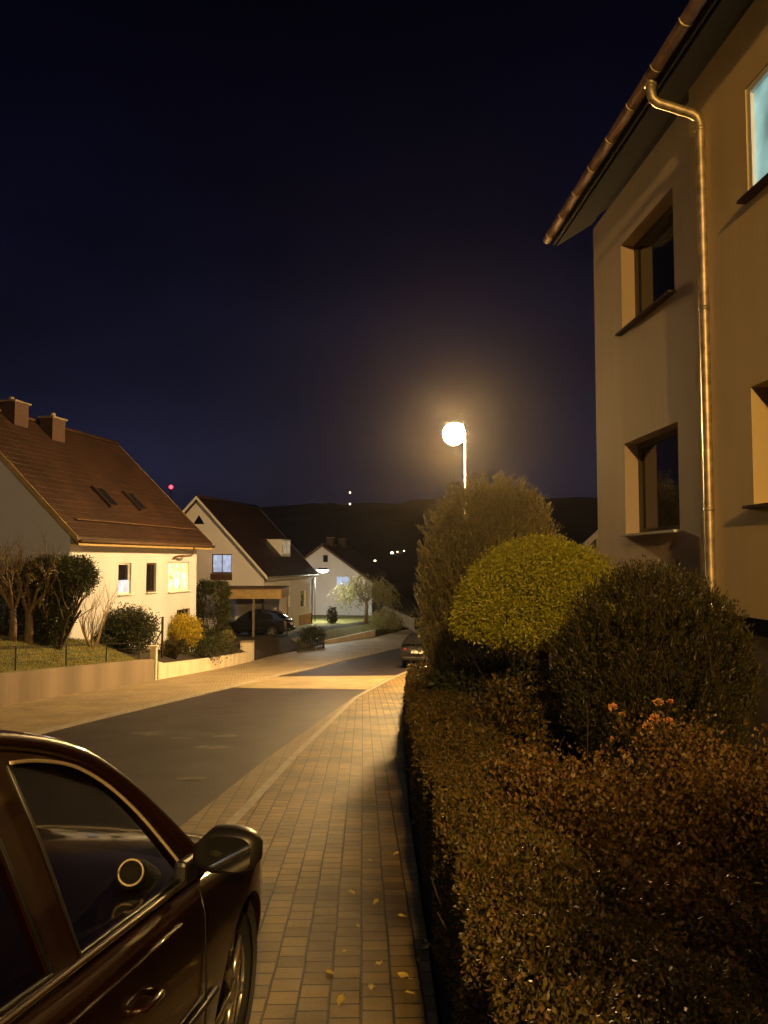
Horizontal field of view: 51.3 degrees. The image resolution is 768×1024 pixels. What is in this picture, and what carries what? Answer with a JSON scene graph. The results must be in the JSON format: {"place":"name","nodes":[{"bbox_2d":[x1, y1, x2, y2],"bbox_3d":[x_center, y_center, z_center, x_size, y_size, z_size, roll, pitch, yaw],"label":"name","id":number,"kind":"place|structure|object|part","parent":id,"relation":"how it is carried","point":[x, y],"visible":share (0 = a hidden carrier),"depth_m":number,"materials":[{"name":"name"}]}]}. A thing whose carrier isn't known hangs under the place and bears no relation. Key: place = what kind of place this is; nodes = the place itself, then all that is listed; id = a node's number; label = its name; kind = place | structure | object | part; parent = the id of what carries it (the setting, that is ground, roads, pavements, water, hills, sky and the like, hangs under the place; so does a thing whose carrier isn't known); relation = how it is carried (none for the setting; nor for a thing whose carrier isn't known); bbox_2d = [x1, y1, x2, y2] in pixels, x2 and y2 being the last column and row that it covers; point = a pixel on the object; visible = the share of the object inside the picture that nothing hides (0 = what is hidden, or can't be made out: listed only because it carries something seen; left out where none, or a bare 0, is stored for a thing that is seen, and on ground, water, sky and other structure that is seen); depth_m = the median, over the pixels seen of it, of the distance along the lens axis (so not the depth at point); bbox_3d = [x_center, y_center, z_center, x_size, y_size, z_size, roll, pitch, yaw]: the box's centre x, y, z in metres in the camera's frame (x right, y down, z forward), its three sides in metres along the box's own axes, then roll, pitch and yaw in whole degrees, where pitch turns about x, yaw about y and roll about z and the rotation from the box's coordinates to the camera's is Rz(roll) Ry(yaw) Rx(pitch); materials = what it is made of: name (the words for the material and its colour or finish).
{"place":"outdoors","nodes":[
{"label":"outdoors","id":0,"kind":"place"},
{"bbox_2d":[0,637,136,672],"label":"lawn","id":1,"kind":"structure","parent":0,"point":[30,666],"depth_m":22.40,"materials":[{"name":"plant"}]},
{"bbox_2d":[0,534,29,641],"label":"bare tree","id":2,"kind":"object","parent":1,"relation":"on","point":[9,601],"visible":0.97,"depth_m":22.31,"materials":[{"name":"brown plant"}]},
{"bbox_2d":[0,563,57,637],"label":"clipped hedge","id":3,"kind":"object","parent":1,"relation":"on","point":[4,630],"visible":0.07,"depth_m":24.80,"materials":[{"name":"green plant"}]},
{"bbox_2d":[0,524,73,644],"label":"bare tree","id":4,"kind":"object","parent":1,"relation":"on","point":[30,605],"visible":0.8,"depth_m":22.80,"materials":[{"name":"brown plant"}]},
{"bbox_2d":[16,552,102,649],"bbox_3d":[-9.619,2.698,23.324,2.581,3.160,2.625,0,-3,0],"label":"clipped yew","id":5,"kind":"object","parent":1,"relation":"on","point":[60,620],"visible":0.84,"depth_m":23.27,"materials":[{"name":"green plant"}]},
{"bbox_2d":[0,641,139,670],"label":"wire fence","id":6,"kind":"object","parent":1,"relation":"on","point":[16,647],"visible":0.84,"depth_m":21.79,"materials":[{"name":"metal"}]},
{"bbox_2d":[77,576,121,648],"bbox_3d":[-9.394,3.189,25.784,1.457,2.487,1.773,0,-3,0],"label":"bare shrub","id":7,"kind":"object","parent":1,"relation":"on","point":[84,631],"visible":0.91,"depth_m":25.76,"materials":[{"name":"brown plant"}]},
{"bbox_2d":[0,626,435,732],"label":"footpath","id":8,"kind":"structure","parent":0,"point":[32,716],"depth_m":23.57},
{"bbox_2d":[10,639,460,827],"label":"road","id":9,"kind":"structure","parent":0,"point":[264,723],"depth_m":12.29,"materials":[{"name":"grey asphalt"}]},
{"bbox_2d":[0,730,262,1023],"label":"parked car","id":10,"kind":"object","parent":9,"relation":"on","point":[154,917],"visible":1,"depth_m":2.44,"materials":[{"name":"black metal"}]},
{"bbox_3d":[-0.948,0.768,1.371,0.211,0.483,1.131,0,-8,7],"label":"rear window","id":11,"kind":"part","parent":10,"relation":"part of","materials":[{"name":"glass"}]},
{"bbox_3d":[-0.811,0.927,2.356,0.215,0.487,0.795,0,-8,7],"label":"front window","id":12,"kind":"part","parent":10,"relation":"part of","materials":[{"name":"glass"}]},
{"bbox_2d":[130,731,162,735],"bbox_3d":[-3.778,3.725,13.472,0.843,0.054,0.627,2,-4,-33],"label":"road patch","id":13,"kind":"object","parent":9,"relation":"on","point":[154,733],"visible":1,"depth_m":13.44,"materials":[{"name":"grey asphalt"}]},
{"bbox_2d":[175,777,205,779],"bbox_3d":[-2.278,3.121,9.374,0.401,0.017,0.194,0,-3,0],"label":"road patch","id":14,"kind":"object","parent":9,"relation":"on","point":[189,778],"visible":1,"depth_m":9.37,"materials":[{"name":"grey asphalt"}]},
{"bbox_2d":[194,745,233,748],"bbox_3d":[-2.541,3.491,11.886,0.653,0.032,0.368,0,-3,0],"label":"road patch","id":15,"kind":"object","parent":9,"relation":"on","point":[212,746],"visible":1,"depth_m":11.93,"materials":[{"name":"grey asphalt"}]},
{"bbox_2d":[33,647,399,734],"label":"kerb face","id":16,"kind":"object","parent":9,"relation":"on","point":[78,723],"visible":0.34,"depth_m":18.60},
{"bbox_2d":[211,734,239,736],"bbox_3d":[-2.595,3.679,13.159,0.464,0.031,0.356,0,-3,0],"label":"road patch","id":17,"kind":"object","parent":9,"relation":"on","point":[228,735],"visible":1,"depth_m":13.18,"materials":[{"name":"grey asphalt"}]},
{"bbox_2d":[180,671,406,834],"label":"gutter strip","id":18,"kind":"object","parent":9,"relation":"on","point":[227,805],"visible":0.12,"depth_m":8.74,"materials":[{"name":"stone"}]},
{"bbox_2d":[233,676,391,688],"bbox_3d":[-2.153,5.691,27.035,4.262,0.605,7.096,0,-3,7],"label":"paved crossing","id":19,"kind":"object","parent":9,"relation":"on","point":[333,682],"visible":1,"depth_m":26.31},
{"bbox_2d":[400,633,434,666],"bbox_3d":[1.889,6.482,37.602,2.110,1.572,4.220,-1,-8,12],"label":"parked car","id":20,"kind":"object","parent":9,"relation":"on","point":[407,656],"visible":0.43,"depth_m":35.84,"materials":[{"name":"grey metal"}]},
{"bbox_2d":[0,0,689,508],"label":"sky","id":21,"kind":"structure","parent":0,"point":[267,253],"materials":[{"name":"blue"}]},
{"bbox_2d":[235,657,458,1023],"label":"pavement","id":22,"kind":"structure","parent":0,"point":[333,793],"depth_m":5.39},
{"bbox_2d":[326,969,335,975],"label":"fallen leaf","id":23,"kind":"object","parent":22,"relation":"on","point":[330,971],"visible":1,"depth_m":3.98,"materials":[{"name":"yellow plant"}]},
{"bbox_2d":[337,993,345,1005],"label":"fallen leaf","id":24,"kind":"object","parent":22,"relation":"on","point":[340,999],"visible":1,"depth_m":3.68,"materials":[{"name":"yellow plant"}]},
{"bbox_2d":[397,972,411,978],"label":"fallen leaf","id":25,"kind":"object","parent":22,"relation":"on","point":[403,974],"visible":1,"depth_m":3.94,"materials":[{"name":"yellow plant"}]},
{"bbox_2d":[420,943,430,950],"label":"fallen leaf","id":26,"kind":"object","parent":22,"relation":"on","point":[424,947],"visible":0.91,"depth_m":4.29,"materials":[{"name":"brown plant"}]},
{"bbox_2d":[271,611,447,647],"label":"lawn","id":27,"kind":"structure","parent":0,"point":[320,620],"depth_m":65.49,"materials":[{"name":"green plant"}]},
{"bbox_2d":[325,605,337,623],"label":"slim conifer","id":28,"kind":"object","parent":27,"relation":"on","point":[332,615],"visible":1,"depth_m":65.43,"materials":[{"name":"green plant"}]},
{"bbox_2d":[326,572,405,623],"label":"willow tree","id":29,"kind":"object","parent":27,"relation":"on","point":[373,593],"visible":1,"depth_m":67.25,"materials":[{"name":"green plant"}]},
{"bbox_2d":[0,596,767,1023],"bbox_3d":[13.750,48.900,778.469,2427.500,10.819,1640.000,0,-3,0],"label":"ground","id":30,"kind":"structure","parent":0,"point":[264,646],"depth_m":27.44,"materials":[{"name":"soil"}]},
{"bbox_2d":[0,659,154,705],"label":"retaining wall","id":31,"kind":"structure","parent":30,"relation":"on","point":[24,686],"depth_m":21.06,"materials":[{"name":"concrete"}]},
{"bbox_2d":[90,631,117,645],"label":"round shrub","id":32,"kind":"object","parent":30,"relation":"on","point":[103,640],"visible":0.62,"depth_m":27.25,"materials":[{"name":"green plant"}]},
{"bbox_2d":[0,397,214,651],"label":"family house","id":33,"kind":"structure","parent":30,"relation":"on","point":[121,517],"depth_m":29.55,"materials":[{"name":"white paint"}]},
{"bbox_2d":[117,563,133,595],"bbox_3d":[-9.541,2.463,29.415,0.258,1.173,1.031,-1,-3,11],"label":"window","id":34,"kind":"structure","parent":33,"relation":"in","point":[123,568],"depth_m":29.56,"materials":[{"name":"white paint"}]},
{"bbox_2d":[146,563,158,592],"bbox_3d":[-9.155,2.592,31.444,0.258,1.173,0.916,-1,-3,11],"label":"window","id":35,"kind":"structure","parent":33,"relation":"in","point":[150,567],"depth_m":31.56,"materials":[{"name":"black glass"}]},
{"bbox_2d":[168,562,191,592],"bbox_3d":[-8.688,2.751,33.896,0.258,1.262,2.119,-1,-3,11],"label":"window","id":36,"kind":"structure","parent":33,"relation":"in","point":[177,571],"depth_m":34.01,"materials":[{"name":"yellow glass"}]},
{"bbox_2d":[177,608,187,614],"bbox_3d":[-8.697,4.476,34.278,0.060,0.638,1.297,-1,-3,11],"label":"window","id":37,"kind":"structure","parent":33,"relation":"in","point":[180,611],"depth_m":34.27,"materials":[{"name":"grey glass"}]},
{"bbox_2d":[102,602,161,652],"bbox_3d":[-9.035,4.137,28.298,2.320,1.979,2.277,0,-3,0],"label":"round shrub","id":38,"kind":"object","parent":30,"relation":"on","point":[125,629],"visible":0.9,"depth_m":28.02,"materials":[{"name":"green plant"}]},
{"bbox_2d":[149,645,158,679],"bbox_3d":[-7.807,5.233,27.115,0.280,1.410,0.280,0,-3,0],"label":"gate post","id":39,"kind":"object","parent":30,"relation":"on","point":[153,652],"visible":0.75,"depth_m":27.04,"materials":[{"name":"beige concrete"}]},
{"bbox_2d":[155,617,163,657],"bbox_3d":[-8.548,4.789,30.270,0.414,1.650,0.086,0,-3,0],"label":"wooden stake","id":40,"kind":"object","parent":30,"relation":"on","point":[162,629],"visible":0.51,"depth_m":30.25,"materials":[{"name":"brown wood"}]},
{"bbox_2d":[157,636,191,658],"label":"ground shrub","id":41,"kind":"object","parent":30,"relation":"on","point":[173,647],"visible":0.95,"depth_m":31.04,"materials":[{"name":"green plant"}]},
{"bbox_2d":[166,605,204,654],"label":"golden shrub","id":42,"kind":"object","parent":30,"relation":"on","point":[185,625],"visible":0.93,"depth_m":32.97,"materials":[{"name":"yellow plant"}]},
{"bbox_2d":[157,652,250,679],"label":"garden wall","id":43,"kind":"structure","parent":30,"relation":"on","point":[173,669],"depth_m":31.70,"materials":[{"name":"beige concrete"}]},
{"bbox_2d":[185,624,242,664],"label":"ground shrub","id":44,"kind":"object","parent":30,"relation":"on","point":[207,648],"visible":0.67,"depth_m":33.86,"materials":[{"name":"green plant"}]},
{"bbox_2d":[29,647,398,732],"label":"kerb edge","id":45,"kind":"structure","parent":30,"relation":"on","point":[172,699],"depth_m":18.42,"materials":[{"name":"beige concrete"}]},
{"bbox_2d":[196,575,233,644],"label":"clipped hedge","id":46,"kind":"object","parent":30,"relation":"on","point":[223,613],"visible":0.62,"depth_m":39.36,"materials":[{"name":"green plant"}]},
{"bbox_2d":[218,629,235,648],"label":"round shrub","id":47,"kind":"object","parent":30,"relation":"on","point":[230,633],"visible":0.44,"depth_m":39.14,"materials":[{"name":"green plant"}]},
{"bbox_2d":[239,640,254,660],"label":"gate post","id":48,"kind":"object","parent":30,"relation":"on","point":[247,645],"visible":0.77,"depth_m":41.15,"materials":[{"name":"concrete"}]},
{"bbox_2d":[182,494,318,634],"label":"family house","id":49,"kind":"structure","parent":30,"relation":"on","point":[254,546],"depth_m":56.51,"materials":[{"name":"beige paint"}]},
{"bbox_2d":[210,554,231,573],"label":"window","id":50,"kind":"structure","parent":49,"relation":"in","point":[221,563],"depth_m":55.63,"materials":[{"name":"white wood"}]},
{"bbox_2d":[301,590,304,607],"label":"window","id":51,"kind":"structure","parent":49,"relation":"in","point":[302,591],"depth_m":63.61,"materials":[{"name":"glass"}]},
{"bbox_2d":[217,586,288,636],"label":"carport","id":52,"kind":"object","parent":30,"relation":"on","point":[259,594],"visible":0.55,"depth_m":50.74,"materials":[{"name":"brown wood"}]},
{"bbox_2d":[221,608,295,636],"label":"parked car","id":53,"kind":"object","parent":30,"relation":"on","point":[274,622],"visible":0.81,"depth_m":51.29,"materials":[{"name":"black metal"}]},
{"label":"front window","id":54,"kind":"part","parent":53,"relation":"part of","materials":[{"name":"black glass"}]},
{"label":"rear window","id":55,"kind":"part","parent":53,"relation":"part of","materials":[{"name":"black glass"}]},
{"bbox_2d":[297,636,324,651],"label":"garden gate","id":56,"kind":"structure","parent":30,"relation":"on","point":[312,647],"depth_m":51.09,"materials":[{"name":"metal"}]},
{"bbox_2d":[297,625,327,645],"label":"ground shrub","id":57,"kind":"object","parent":30,"relation":"on","point":[311,631],"visible":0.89,"depth_m":54.33,"materials":[{"name":"green plant"}]},
{"bbox_2d":[225,672,406,823],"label":"kerb strip","id":58,"kind":"object","parent":30,"relation":"on","point":[236,817],"visible":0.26,"depth_m":9.73,"materials":[{"name":"grey concrete"}]},
{"bbox_2d":[314,568,329,621],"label":"street lamp","id":59,"kind":"object","parent":30,"relation":"on","point":[322,569],"visible":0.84,"depth_m":68.30,"materials":[{"name":"metal"}]},
{"bbox_2d":[325,630,374,643],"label":"garden wall","id":60,"kind":"structure","parent":30,"relation":"on","point":[366,634],"depth_m":61.91,"materials":[{"name":"beige concrete"}]},
{"bbox_2d":[304,537,397,614],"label":"family house","id":61,"kind":"structure","parent":30,"relation":"on","point":[341,559],"depth_m":80.70,"materials":[{"name":"beige paint"}]},
{"bbox_2d":[323,555,327,561],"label":"window","id":62,"kind":"structure","parent":61,"relation":"in","point":[325,557],"depth_m":80.92,"materials":[{"name":"black glass"}]},
{"bbox_2d":[336,576,348,585],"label":"window","id":63,"kind":"structure","parent":61,"relation":"in","point":[343,579],"depth_m":80.43,"materials":[{"name":"glass"}]},
{"bbox_2d":[368,606,404,633],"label":"hedge shrub","id":64,"kind":"object","parent":30,"relation":"on","point":[385,621],"visible":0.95,"depth_m":69.02,"materials":[{"name":"green plant"}]},
{"bbox_2d":[383,604,414,629],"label":"garden fence","id":65,"kind":"object","parent":30,"relation":"on","point":[411,623],"visible":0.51,"depth_m":73.77,"materials":[{"name":"grey wood"}]},
{"bbox_2d":[396,608,421,616],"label":"hedge shrub","id":66,"kind":"object","parent":30,"relation":"on","point":[408,613],"visible":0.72,"depth_m":79.46,"materials":[{"name":"green plant"}]},
{"bbox_2d":[408,587,447,661],"bbox_3d":[2.126,4.283,28.725,2.445,3.506,2.143,-1,-4,19],"label":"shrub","id":67,"kind":"object","parent":30,"relation":"on","point":[422,636],"visible":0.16,"depth_m":28.46,"materials":[{"name":"brown plant"}]},
{"bbox_2d":[443,421,465,534],"bbox_3d":[2.557,1.427,28.966,0.777,9.508,0.777,-3,-4,40],"label":"street lamp","id":68,"kind":"object","parent":30,"relation":"on","point":[453,433],"visible":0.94,"depth_m":29.01,"materials":[{"name":"metal"}]},
{"bbox_2d":[402,648,559,704],"bbox_3d":[1.678,2.950,12.523,2.785,1.691,2.502,0,-3,0],"label":"dark bush","id":69,"kind":"object","parent":30,"relation":"on","point":[468,675],"visible":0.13,"depth_m":12.28,"materials":[{"name":"green plant"}]},
{"bbox_2d":[410,468,563,679],"bbox_3d":[2.062,1.608,15.537,3.085,4.933,2.827,0,-3,0],"label":"feathery tree","id":70,"kind":"object","parent":30,"relation":"on","point":[478,538],"visible":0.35,"depth_m":15.04,"materials":[{"name":"green plant"}]},
{"bbox_2d":[456,655,570,774],"bbox_3d":[1.329,2.209,8.204,1.224,1.573,1.492,0,-3,0],"label":"leafy shrub","id":71,"kind":"object","parent":30,"relation":"on","point":[512,724],"visible":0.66,"depth_m":7.98,"materials":[{"name":"green plant"}]},
{"bbox_2d":[444,528,632,749],"bbox_3d":[2.082,1.770,10.517,2.624,3.157,2.468,0,-3,0],"label":"dome tree","id":72,"kind":"object","parent":30,"relation":"on","point":[517,593],"visible":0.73,"depth_m":9.89,"materials":[{"name":"green plant"}]},
{"bbox_2d":[465,647,627,773],"bbox_3d":[1.927,2.388,9.174,2.013,1.684,1.602,0,-3,0],"label":"dark bush","id":73,"kind":"object","parent":30,"relation":"on","point":[568,737],"visible":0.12,"depth_m":9.01,"materials":[{"name":"green plant"}]},
{"bbox_2d":[421,703,723,991],"bbox_3d":[1.032,1.872,4.591,1.612,1.393,1.989,0,-3,0],"label":"barberry shrub","id":74,"kind":"object","parent":30,"relation":"on","point":[582,802],"visible":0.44,"depth_m":4.27,"materials":[{"name":"orange plant"}]},
{"bbox_2d":[402,661,767,1023],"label":"hedge","id":75,"kind":"object","parent":30,"relation":"on","point":[480,878],"visible":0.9,"depth_m":2.79,"materials":[{"name":"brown plant"}]},
{"bbox_2d":[582,530,597,553],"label":"family house","id":76,"kind":"structure","parent":30,"relation":"on","point":[592,539],"depth_m":26.03,"materials":[{"name":"beige paint"}]},
{"bbox_2d":[604,698,677,833],"bbox_3d":[1.895,2.005,5.860,0.539,1.266,0.385,0,-3,0],"label":"rose bush","id":77,"kind":"object","parent":30,"relation":"on","point":[656,702],"visible":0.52,"depth_m":5.92,"materials":[{"name":"orange plant"}]},
{"bbox_2d":[516,797,767,1023],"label":"barberry shrub","id":78,"kind":"object","parent":30,"relation":"on","point":[749,942],"visible":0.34,"depth_m":3.11,"materials":[{"name":"orange plant"}]},
{"bbox_2d":[543,0,767,792],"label":"apartment building","id":79,"kind":"structure","parent":30,"relation":"on","point":[673,179],"depth_m":9.16,"materials":[{"name":"paint"}]},
{"bbox_2d":[615,204,675,335],"bbox_3d":[3.664,-3.356,10.973,0.358,1.366,1.968,0,-3,-3],"label":"window","id":80,"kind":"structure","parent":79,"relation":"in","point":[654,252],"depth_m":11.19,"materials":[{"name":"black glass"}]},
{"bbox_2d":[618,428,680,536],"bbox_3d":[3.664,-0.379,10.794,0.358,1.366,1.968,0,-3,-3],"label":"window","id":81,"kind":"structure","parent":79,"relation":"in","point":[658,464],"depth_m":11.03,"materials":[{"name":"black glass"}]},
{"bbox_2d":[736,64,767,203],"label":"window","id":82,"kind":"structure","parent":79,"relation":"in","point":[757,91],"depth_m":7.86,"materials":[{"name":"clear glass"}]},
{"bbox_2d":[742,503,767,508],"bbox_3d":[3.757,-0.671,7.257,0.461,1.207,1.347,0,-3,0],"label":"window sill","id":83,"kind":"structure","parent":79,"relation":"in","point":[761,505],"depth_m":7.65,"materials":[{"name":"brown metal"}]},
{"bbox_2d":[547,555,767,780],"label":"round conifer","id":84,"kind":"object","parent":30,"relation":"on","point":[641,616],"visible":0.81,"depth_m":6.87,"materials":[{"name":"green plant"}]},
{"bbox_2d":[550,697,767,936],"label":"barberry shrub","id":85,"kind":"object","parent":30,"relation":"on","point":[727,813],"visible":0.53,"depth_m":4.57,"materials":[{"name":"orange plant"}]},
{"bbox_2d":[729,731,767,874],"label":"barberry shrub","id":86,"kind":"object","parent":30,"relation":"on","point":[753,827],"visible":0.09,"depth_m":4.69,"materials":[{"name":"orange plant"}]},
{"bbox_2d":[181,497,597,595],"bbox_3d":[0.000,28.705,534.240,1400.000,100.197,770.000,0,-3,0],"label":"hill","id":87,"kind":"structure","parent":0,"point":[377,532],"depth_m":378.29,"materials":[{"name":"black plant"}]}
]}

